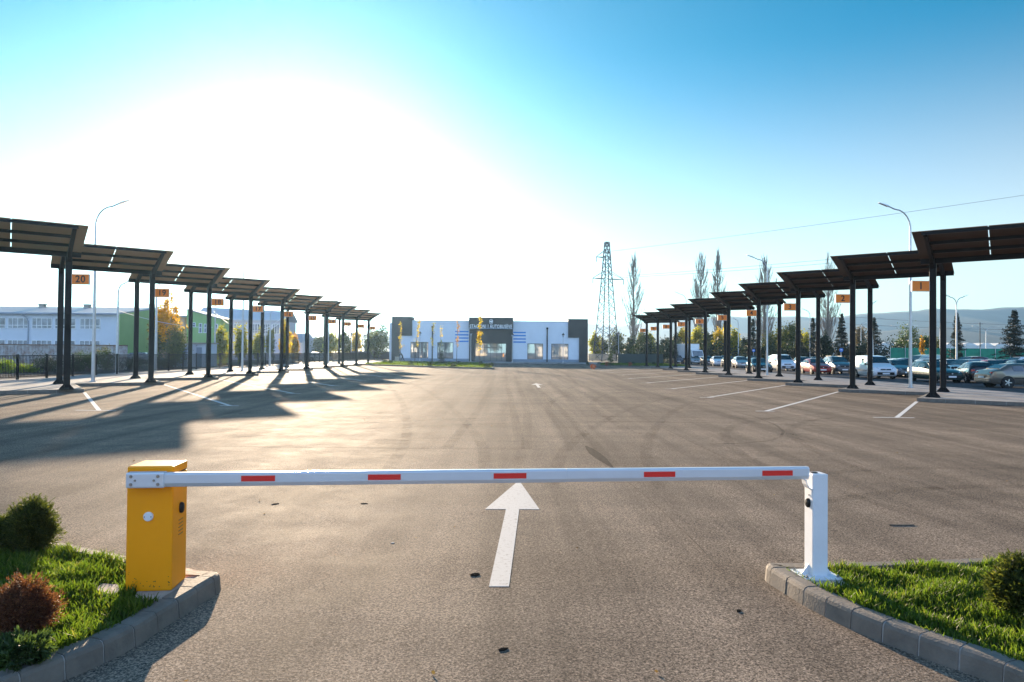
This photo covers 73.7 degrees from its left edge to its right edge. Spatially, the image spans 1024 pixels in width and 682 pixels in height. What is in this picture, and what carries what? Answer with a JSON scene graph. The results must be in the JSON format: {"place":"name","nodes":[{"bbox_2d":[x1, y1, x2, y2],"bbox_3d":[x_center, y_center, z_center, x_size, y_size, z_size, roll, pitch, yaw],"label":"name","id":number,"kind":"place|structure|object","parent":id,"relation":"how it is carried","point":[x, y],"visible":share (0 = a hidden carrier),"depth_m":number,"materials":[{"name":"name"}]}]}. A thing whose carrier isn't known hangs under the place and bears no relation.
{"place":"outdoors","nodes":[
{"label":"outdoors","id":0,"kind":"place"},
{"bbox_2d":[0,304,168,356],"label":"school building","id":1,"kind":"structure","parent":0,"point":[27,325],"depth_m":84.98,"materials":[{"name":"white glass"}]},
{"bbox_2d":[8,317,28,328],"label":"window","id":2,"kind":"structure","parent":1,"relation":"in","point":[13,323],"depth_m":84.95,"materials":[{"name":"white glass"}]},
{"bbox_2d":[31,318,52,328],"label":"window","id":3,"kind":"structure","parent":1,"relation":"in","point":[37,323],"depth_m":84.95,"materials":[{"name":"white glass"}]},
{"bbox_2d":[79,318,100,328],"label":"window","id":4,"kind":"structure","parent":1,"relation":"in","point":[85,323],"depth_m":84.95,"materials":[{"name":"white glass"}]},
{"bbox_2d":[0,359,362,379],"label":"side street","id":5,"kind":"structure","parent":0,"point":[75,374],"depth_m":53.93,"materials":[{"name":"grey asphalt"}]},
{"bbox_2d":[115,281,127,372],"bbox_3d":[-29.682,-1.073,51.998,1.144,7.140,0.418,0,-1,0],"label":"street lamp","id":6,"kind":"object","parent":5,"relation":"on","point":[117,336],"visible":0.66,"depth_m":51.95,"materials":[{"name":"metal"}]},
{"bbox_2d":[177,342,218,366],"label":"kiosk","id":7,"kind":"object","parent":5,"relation":"on","point":[199,348],"visible":0.39,"depth_m":73.96,"materials":[{"name":"white"}]},
{"bbox_2d":[200,307,297,359],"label":"grey hall","id":8,"kind":"structure","parent":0,"point":[237,315],"depth_m":125.49,"materials":[{"name":"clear glass"}]},
{"bbox_2d":[345,360,596,363],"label":"forecourt","id":9,"kind":"structure","parent":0,"point":[526,362],"depth_m":114.60,"materials":[{"name":"concrete"}]},
{"bbox_2d":[618,354,663,362],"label":"dark fence","id":10,"kind":"object","parent":9,"relation":"on","point":[631,358],"visible":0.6,"depth_m":111.14,"materials":[{"name":"grey metal"}]},
{"bbox_2d":[389,316,587,361],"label":"station building","id":11,"kind":"structure","parent":0,"point":[540,341],"depth_m":121.98,"materials":[{"name":"paint"}]},
{"bbox_2d":[411,342,427,357],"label":"window","id":12,"kind":"structure","parent":11,"relation":"in","point":[422,349],"depth_m":122.11,"materials":[{"name":"grey"}]},
{"bbox_2d":[437,342,452,358],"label":"window","id":13,"kind":"structure","parent":11,"relation":"in","point":[447,347],"depth_m":122.11,"materials":[{"name":"grey"}]},
{"bbox_2d":[475,343,505,361],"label":"entrance door","id":14,"kind":"structure","parent":11,"relation":"in","point":[493,352],"depth_m":121.90,"materials":[{"name":"grey"}]},
{"bbox_2d":[527,343,542,358],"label":"window","id":15,"kind":"structure","parent":11,"relation":"in","point":[534,351],"depth_m":122.11,"materials":[{"name":"grey"}]},
{"bbox_2d":[551,344,567,359],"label":"window","id":16,"kind":"structure","parent":11,"relation":"in","point":[558,351],"depth_m":122.11,"materials":[{"name":"grey"}]},
{"bbox_2d":[0,362,1023,681],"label":"asphalt lot","id":17,"kind":"structure","parent":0,"point":[618,582],"depth_m":8.43,"materials":[{"name":"grey asphalt"}]},
{"bbox_2d":[0,541,158,670],"bbox_3d":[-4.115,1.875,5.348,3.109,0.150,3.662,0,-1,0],"label":"grass","id":18,"kind":"structure","parent":17,"relation":"on","point":[73,580],"depth_m":5.28,"materials":[{"name":"green plant"}]},
{"bbox_2d":[0,623,56,672],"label":"conifer shrub","id":19,"kind":"object","parent":18,"relation":"on","point":[18,646],"visible":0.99,"depth_m":4.00,"materials":[{"name":"green plant"}]},
{"bbox_2d":[0,492,67,553],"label":"conifer shrub","id":20,"kind":"object","parent":18,"relation":"on","point":[29,525],"visible":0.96,"depth_m":6.21,"materials":[{"name":"green plant"}]},
{"bbox_2d":[0,569,69,634],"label":"conifer shrub","id":21,"kind":"object","parent":18,"relation":"on","point":[25,605],"visible":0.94,"depth_m":4.47,"materials":[{"name":"brown plant"}]},
{"bbox_2d":[0,541,220,681],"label":"kerb","id":22,"kind":"structure","parent":17,"relation":"on","point":[141,626],"depth_m":4.50,"materials":[{"name":"concrete"}]},
{"bbox_2d":[135,568,197,600],"bbox_3d":[-2.748,1.992,5.439,0.487,0.132,0.769,0,-1,7],"label":"concrete footing","id":23,"kind":"object","parent":17,"relation":"on","point":[186,579],"visible":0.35,"depth_m":5.24,"materials":[{"name":"grey concrete"}]},
{"bbox_2d":[126,460,808,590],"bbox_3d":[-0.251,1.471,5.613,5.466,0.959,0.410,1,-1,-6],"label":"boom barrier","id":24,"kind":"object","parent":23,"relation":"on","point":[156,525],"visible":1,"depth_m":5.31,"materials":[{"name":"yellow metal"}]},
{"bbox_2d":[0,360,387,393],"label":"bus platform","id":25,"kind":"structure","parent":17,"relation":"on","point":[42,383],"depth_m":44.04,"materials":[{"name":"concrete"}]},
{"bbox_2d":[0,217,89,389],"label":"bus shelter","id":26,"kind":"object","parent":25,"relation":"on","point":[66,241],"visible":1,"depth_m":28.91,"materials":[{"name":"metal"}]},
{"bbox_2d":[89,200,129,381],"bbox_3d":[-21.892,-2.737,37.132,1.960,9.914,0.323,0,-1,0],"label":"street lamp","id":27,"kind":"object","parent":25,"relation":"on","point":[94,328],"visible":0.95,"depth_m":37.06,"materials":[{"name":"metal"}]},
{"bbox_2d":[50,244,173,383],"bbox_3d":[-20.244,-1.201,34.789,5.386,6.800,3.780,1,-1,-36],"label":"bus shelter","id":28,"kind":"object","parent":25,"relation":"on","point":[152,263],"visible":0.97,"depth_m":34.89,"materials":[{"name":"metal"}]},
{"bbox_2d":[128,263,230,378],"bbox_3d":[-20.250,-1.095,41.815,5.386,6.800,3.780,1,-1,-36],"label":"bus shelter","id":29,"kind":"object","parent":25,"relation":"on","point":[208,277],"visible":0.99,"depth_m":41.99,"materials":[{"name":"metal"}]},
{"bbox_2d":[0,352,369,379],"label":"railing fence","id":30,"kind":"object","parent":25,"relation":"on","point":[104,363],"visible":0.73,"depth_m":52.14,"materials":[{"name":"metal"}]},
{"bbox_2d":[183,277,270,374],"bbox_3d":[-20.256,-0.989,48.840,5.386,6.800,3.780,1,-1,-36],"label":"bus shelter","id":31,"kind":"object","parent":25,"relation":"on","point":[250,288],"visible":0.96,"depth_m":49.10,"materials":[{"name":"metal"}]},
{"bbox_2d":[240,254,264,370],"bbox_3d":[-22.059,-2.423,58.049,1.960,9.914,0.323,0,-1,0],"label":"street lamp","id":32,"kind":"object","parent":25,"relation":"on","point":[242,352],"visible":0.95,"depth_m":58.00,"materials":[{"name":"metal"}]},
{"bbox_2d":[225,287,300,371],"bbox_3d":[-20.262,-0.883,55.865,5.386,6.800,3.780,1,-1,-36],"label":"bus shelter","id":33,"kind":"object","parent":25,"relation":"on","point":[281,295],"visible":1,"depth_m":56.24,"materials":[{"name":"metal"}]},
{"bbox_2d":[257,294,323,368],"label":"bus shelter","id":34,"kind":"object","parent":25,"relation":"on","point":[306,302],"visible":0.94,"depth_m":63.34,"materials":[{"name":"metal"}]},
{"bbox_2d":[284,300,341,367],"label":"bus shelter","id":35,"kind":"object","parent":25,"relation":"on","point":[326,307],"visible":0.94,"depth_m":70.50,"materials":[{"name":"metal"}]},
{"bbox_2d":[303,305,358,365],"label":"bus shelter","id":36,"kind":"object","parent":25,"relation":"on","point":[343,310],"visible":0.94,"depth_m":78.16,"materials":[{"name":"metal"}]},
{"bbox_2d":[321,309,370,364],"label":"bus shelter","id":37,"kind":"object","parent":25,"relation":"on","point":[357,314],"visible":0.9,"depth_m":85.19,"materials":[{"name":"metal"}]},
{"bbox_2d":[336,313,381,363],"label":"bus shelter","id":38,"kind":"object","parent":25,"relation":"on","point":[368,317],"visible":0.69,"depth_m":91.76,"materials":[{"name":"metal"}]},
{"bbox_2d":[0,360,388,393],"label":"platform kerb","id":39,"kind":"structure","parent":17,"relation":"on","point":[78,385],"depth_m":37.23,"materials":[{"name":"concrete"}]},
{"bbox_2d":[373,317,388,351],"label":"leafy tree","id":40,"kind":"object","parent":17,"relation":"on","point":[385,339],"visible":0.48,"depth_m":139.53,"materials":[{"name":"green plant"}]},
{"bbox_2d":[361,364,493,368],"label":"bed kerb","id":41,"kind":"structure","parent":17,"relation":"on","point":[428,366],"depth_m":81.00,"materials":[{"name":"concrete"}]},
{"bbox_2d":[365,360,491,367],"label":"lawn","id":42,"kind":"structure","parent":41,"relation":"in","point":[462,364],"depth_m":89.21,"materials":[{"name":"green plant"}]},
{"bbox_2d":[486,483,538,586],"bbox_3d":[0.005,2.121,8.185,0.686,0.003,4.779,0,-1,0],"label":"arrow marking","id":43,"kind":"object","parent":17,"relation":"on","point":[514,499],"visible":0.91,"depth_m":7.73,"materials":[{"name":"white paint"}]},
{"bbox_2d":[745,358,772,371],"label":"parked car","id":44,"kind":"object","parent":17,"relation":"on","point":[763,365],"visible":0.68,"depth_m":68.34,"materials":[{"name":"white paint"}]},
{"bbox_2d":[788,568,844,586],"bbox_3d":[2.565,2.044,5.772,0.362,0.132,0.645,0,-1,0],"label":"concrete footing","id":45,"kind":"object","parent":17,"relation":"on","point":[831,581],"visible":0.1,"depth_m":5.61,"materials":[{"name":"grey concrete"}]},
{"bbox_2d":[790,472,842,580],"bbox_3d":[2.568,1.543,5.764,0.320,0.870,0.260,1,-1,-6],"label":"rest post","id":46,"kind":"object","parent":45,"relation":"on","point":[815,484],"visible":0.99,"depth_m":5.70,"materials":[{"name":"white metal"}]},
{"bbox_2d":[640,366,1023,405],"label":"platform kerb","id":47,"kind":"structure","parent":17,"relation":"on","point":[919,399],"depth_m":35.43,"materials":[{"name":"concrete"}]},
{"bbox_2d":[650,366,1023,404],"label":"bus platform","id":48,"kind":"structure","parent":17,"relation":"on","point":[969,394],"depth_m":38.63,"materials":[{"name":"concrete"}]},
{"bbox_2d":[633,315,679,366],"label":"bus shelter","id":49,"kind":"object","parent":48,"relation":"on","point":[646,319],"visible":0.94,"depth_m":91.23,"materials":[{"name":"metal"}]},
{"bbox_2d":[643,312,692,367],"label":"bus shelter","id":50,"kind":"object","parent":48,"relation":"on","point":[657,317],"visible":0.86,"depth_m":84.32,"materials":[{"name":"metal"}]},
{"bbox_2d":[656,308,709,369],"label":"bus shelter","id":51,"kind":"object","parent":48,"relation":"on","point":[670,313],"visible":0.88,"depth_m":78.34,"materials":[{"name":"metal"}]},
{"bbox_2d":[670,303,726,370],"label":"bus shelter","id":52,"kind":"object","parent":48,"relation":"on","point":[686,310],"visible":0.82,"depth_m":70.39,"materials":[{"name":"metal"}]},
{"bbox_2d":[688,298,754,373],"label":"bus shelter","id":53,"kind":"object","parent":48,"relation":"on","point":[704,305],"visible":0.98,"depth_m":63.23,"materials":[{"name":"metal"}]},
{"bbox_2d":[709,291,785,376],"bbox_3d":[19.056,-0.544,55.642,5.386,6.800,3.780,0,-1,36],"label":"bus shelter","id":54,"kind":"object","parent":48,"relation":"on","point":[729,299],"visible":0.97,"depth_m":56.00,"materials":[{"name":"metal"}]},
{"bbox_2d":[738,282,825,379],"bbox_3d":[19.062,-0.650,48.616,5.386,6.800,3.780,0,-1,36],"label":"bus shelter","id":55,"kind":"object","parent":48,"relation":"on","point":[758,292],"visible":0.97,"depth_m":48.97,"materials":[{"name":"metal"}]},
{"bbox_2d":[776,269,878,384],"bbox_3d":[19.067,-0.756,41.591,5.386,6.800,3.780,0,-1,36],"label":"bus shelter","id":56,"kind":"object","parent":48,"relation":"on","point":[798,282],"visible":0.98,"depth_m":41.81,"materials":[{"name":"metal"}]},
{"bbox_2d":[830,250,953,391],"bbox_3d":[19.073,-0.863,34.566,5.386,6.800,3.780,0,-1,36],"label":"bus shelter","id":57,"kind":"object","parent":48,"relation":"on","point":[872,266],"visible":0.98,"depth_m":34.69,"materials":[{"name":"metal"}]},
{"bbox_2d":[878,202,913,387],"bbox_3d":[21.597,-2.590,38.385,1.960,10.414,0.323,0,-1,0],"label":"street lamp","id":58,"kind":"object","parent":48,"relation":"on","point":[910,324],"visible":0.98,"depth_m":38.32,"materials":[{"name":"metal"}]},
{"bbox_2d":[911,223,1023,397],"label":"bus shelter","id":59,"kind":"object","parent":48,"relation":"on","point":[956,245],"visible":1,"depth_m":28.29,"materials":[{"name":"metal"}]},
{"bbox_2d":[765,558,1023,681],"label":"kerb","id":60,"kind":"structure","parent":17,"relation":"on","point":[985,664],"depth_m":4.72,"materials":[{"name":"concrete"}]},
{"bbox_2d":[786,554,1023,660],"bbox_3d":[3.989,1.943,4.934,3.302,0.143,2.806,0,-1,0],"label":"grass","id":61,"kind":"structure","parent":17,"relation":"on","point":[943,589],"depth_m":5.18,"materials":[{"name":"green plant"}]},
{"bbox_2d":[979,548,1023,622],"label":"conifer shrub","id":62,"kind":"object","parent":61,"relation":"on","point":[1003,581],"visible":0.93,"depth_m":4.92,"materials":[{"name":"green plant"}]},
{"bbox_2d":[0,0,1023,333],"label":"sky","id":63,"kind":"structure","parent":0,"point":[434,159],"materials":[{"name":"blue"}]},
{"bbox_2d":[333,351,714,361],"bbox_3d":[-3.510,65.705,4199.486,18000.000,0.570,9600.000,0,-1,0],"label":"ground","id":64,"kind":"structure","parent":0,"point":[588,358],"depth_m":182.22,"materials":[{"name":"green plant"}]},
{"bbox_2d":[148,292,187,363],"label":"leafy tree","id":65,"kind":"object","parent":64,"relation":"on","point":[164,317],"visible":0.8,"depth_m":71.74,"materials":[{"name":"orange plant"}]},
{"bbox_2d":[162,310,196,366],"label":"leafy tree","id":66,"kind":"object","parent":64,"relation":"on","point":[175,344],"visible":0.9,"depth_m":70.60,"materials":[{"name":"green plant"}]},
{"bbox_2d":[216,323,228,364],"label":"leafy tree","id":67,"kind":"object","parent":64,"relation":"on","point":[222,341],"visible":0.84,"depth_m":81.65,"materials":[{"name":"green plant"}]},
{"bbox_2d":[233,322,247,362],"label":"leafy tree","id":68,"kind":"object","parent":64,"relation":"on","point":[238,342],"visible":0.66,"depth_m":87.64,"materials":[{"name":"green plant"}]},
{"bbox_2d":[364,325,385,359],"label":"leafy tree","id":69,"kind":"object","parent":64,"relation":"on","point":[374,342],"visible":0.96,"depth_m":133.64,"materials":[{"name":"green plant"}]},
{"bbox_2d":[593,242,623,360],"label":"lattice pylon","id":70,"kind":"object","parent":64,"relation":"on","point":[607,244],"visible":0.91,"depth_m":149.96,"materials":[{"name":"grey metal"}]},
{"bbox_2d":[607,326,626,360],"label":"leafy tree","id":71,"kind":"object","parent":64,"relation":"on","point":[621,343],"visible":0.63,"depth_m":164.29,"materials":[{"name":"green plant"}]},
{"bbox_2d":[621,253,645,342],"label":"poplar tree","id":72,"kind":"object","parent":64,"relation":"on","point":[632,326],"visible":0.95,"depth_m":164.80,"materials":[{"name":"grey plant"}]},
{"bbox_2d":[626,333,662,353],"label":"hedge","id":73,"kind":"object","parent":64,"relation":"on","point":[642,349],"visible":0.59,"depth_m":127.64,"materials":[{"name":"green plant"}]},
{"bbox_2d":[659,333,684,362],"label":"tree","id":74,"kind":"object","parent":64,"relation":"on","point":[663,348],"visible":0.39,"depth_m":127.83,"materials":[{"name":"green plant"}]},
{"bbox_2d":[690,252,710,333],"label":"poplar tree","id":75,"kind":"object","parent":64,"relation":"on","point":[698,289],"visible":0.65,"depth_m":165.02,"materials":[{"name":"grey plant"}]},
{"bbox_2d":[708,248,727,332],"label":"poplar tree","id":76,"kind":"object","parent":64,"relation":"on","point":[716,320],"visible":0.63,"depth_m":167.98,"materials":[{"name":"grey plant"}]},
{"bbox_2d":[699,334,745,356],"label":"hedge","id":77,"kind":"object","parent":64,"relation":"on","point":[714,347],"visible":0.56,"depth_m":127.54,"materials":[{"name":"green plant"}]},
{"bbox_2d":[731,338,794,358],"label":"hedge","id":78,"kind":"object","parent":64,"relation":"on","point":[763,351],"visible":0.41,"depth_m":127.87,"materials":[{"name":"green plant"}]},
{"bbox_2d":[752,254,777,343],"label":"poplar tree","id":79,"kind":"object","parent":64,"relation":"on","point":[763,311],"visible":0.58,"depth_m":159.79,"materials":[{"name":"grey plant"}]},
{"bbox_2d":[820,254,840,340],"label":"poplar tree","id":80,"kind":"object","parent":64,"relation":"on","point":[827,325],"visible":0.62,"depth_m":159.84,"materials":[{"name":"grey plant"}]},
{"bbox_2d":[880,328,919,357],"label":"leafy tree","id":81,"kind":"object","parent":64,"relation":"on","point":[898,345],"visible":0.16,"depth_m":127.90,"materials":[{"name":"green plant"}]},
{"bbox_2d":[893,320,926,347],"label":"leafy tree","id":82,"kind":"object","parent":64,"relation":"on","point":[906,335],"visible":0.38,"depth_m":149.68,"materials":[{"name":"green plant"}]},
{"bbox_2d":[814,342,1023,356],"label":"greenhouse","id":83,"kind":"object","parent":64,"relation":"on","point":[987,345],"visible":0.18,"depth_m":235.13,"materials":[{"name":"metal"}]},
{"bbox_2d":[991,309,1023,358],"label":"spruce tree","id":84,"kind":"object","parent":64,"relation":"on","point":[1015,340],"visible":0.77,"depth_m":91.85,"materials":[{"name":"green plant"}]},
{"bbox_2d":[311,307,1023,345],"bbox_3d":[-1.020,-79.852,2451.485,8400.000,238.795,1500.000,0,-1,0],"label":"hills","id":85,"kind":"structure","parent":0,"point":[986,319],"depth_m":2515.25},
{"bbox_2d":[336,327,1023,352],"bbox_3d":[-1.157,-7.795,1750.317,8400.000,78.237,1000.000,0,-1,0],"label":"hills","id":86,"kind":"structure","parent":0,"point":[971,336],"depth_m":1640.83,"materials":[{"name":"green plant"}]},
{"bbox_2d":[664,362,1023,392],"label":"service road","id":87,"kind":"structure","parent":0,"point":[972,384],"depth_m":53.31,"materials":[{"name":"grey asphalt"}]},
{"bbox_2d":[673,344,703,359],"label":"box truck","id":88,"kind":"object","parent":87,"relation":"on","point":[695,351],"visible":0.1,"depth_m":124.64,"materials":[{"name":"white paint"}]},
{"bbox_2d":[769,354,795,370],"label":"parked van","id":89,"kind":"object","parent":87,"relation":"on","point":[787,362],"visible":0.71,"depth_m":80.19,"materials":[{"name":"white paint"}]},
{"bbox_2d":[781,318,801,351],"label":"leafy tree","id":90,"kind":"object","parent":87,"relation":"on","point":[789,335],"visible":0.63,"depth_m":143.71,"materials":[{"name":"green plant"}]},
{"bbox_2d":[805,318,815,356],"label":"spruce tree","id":91,"kind":"object","parent":87,"relation":"on","point":[812,338],"visible":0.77,"depth_m":121.86,"materials":[{"name":"green plant"}]},
{"bbox_2d":[801,358,831,373],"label":"parked car","id":92,"kind":"object","parent":87,"relation":"on","point":[808,365],"visible":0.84,"depth_m":68.04,"materials":[{"name":"red paint"}]},
{"bbox_2d":[820,329,833,358],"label":"leafy tree","id":93,"kind":"object","parent":87,"relation":"on","point":[825,342],"visible":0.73,"depth_m":135.38,"materials":[{"name":"green plant"}]},
{"bbox_2d":[822,356,849,373],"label":"parked car","id":94,"kind":"object","parent":87,"relation":"on","point":[839,364],"visible":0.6,"depth_m":69.01,"materials":[{"name":"grey paint"}]},
{"bbox_2d":[832,313,849,359],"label":"spruce tree","id":95,"kind":"object","parent":87,"relation":"on","point":[841,334],"visible":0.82,"depth_m":111.85,"materials":[{"name":"green plant"}]},
{"bbox_2d":[862,317,886,355],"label":"spruce tree","id":96,"kind":"object","parent":87,"relation":"on","point":[877,344],"visible":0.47,"depth_m":107.75,"materials":[{"name":"green plant"}]},
{"bbox_2d":[856,355,896,378],"bbox_3d":[30.590,2.192,57.648,2.314,1.964,4.791,0,-1,7],"label":"parked van","id":97,"kind":"object","parent":87,"relation":"on","point":[882,366],"visible":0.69,"depth_m":56.62,"materials":[{"name":"white paint"}]},
{"bbox_2d":[888,359,908,376],"bbox_3d":[34.721,2.473,61.593,2.209,1.592,4.463,0,-1,6],"label":"parked car","id":98,"kind":"object","parent":87,"relation":"on","point":[901,366],"visible":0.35,"depth_m":60.56,"materials":[{"name":"grey paint"}]},
{"bbox_2d":[907,361,962,382],"bbox_3d":[31.397,2.281,50.791,2.209,1.592,4.463,0,-1,1],"label":"parked car","id":99,"kind":"object","parent":87,"relation":"on","point":[920,369],"visible":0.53,"depth_m":50.20,"materials":[{"name":"green paint"}]},
{"bbox_2d":[946,313,966,358],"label":"spruce tree","id":100,"kind":"object","parent":87,"relation":"on","point":[960,346],"visible":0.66,"depth_m":97.89,"materials":[{"name":"green plant"}]},
{"bbox_2d":[890,344,1023,358],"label":"fence","id":101,"kind":"object","parent":87,"relation":"on","point":[903,352],"visible":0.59,"depth_m":124.02,"materials":[{"name":"metal"}]},
{"bbox_2d":[954,361,991,382],"bbox_3d":[34.058,2.297,50.323,2.209,1.592,4.463,0,-1,17],"label":"parked car","id":102,"kind":"object","parent":87,"relation":"on","point":[967,369],"visible":0.4,"depth_m":48.91,"materials":[{"name":"black paint"}]},
{"bbox_2d":[974,363,1023,387],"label":"parked car","id":103,"kind":"object","parent":87,"relation":"on","point":[1007,375],"visible":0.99,"depth_m":42.07,"materials":[{"name":"grey metal"}]},
{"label":"school yard","id":104,"kind":"structure","parent":0,"visible":0},
{"bbox_2d":[0,344,127,369],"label":"sheet wall","id":105,"kind":"structure","parent":104,"relation":"on","point":[22,349],"depth_m":61.94,"materials":[{"name":"white metal"}]},
{"bbox_2d":[185,308,228,362],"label":"green house","id":106,"kind":"structure","parent":104,"relation":"on","point":[199,325],"depth_m":92.01,"materials":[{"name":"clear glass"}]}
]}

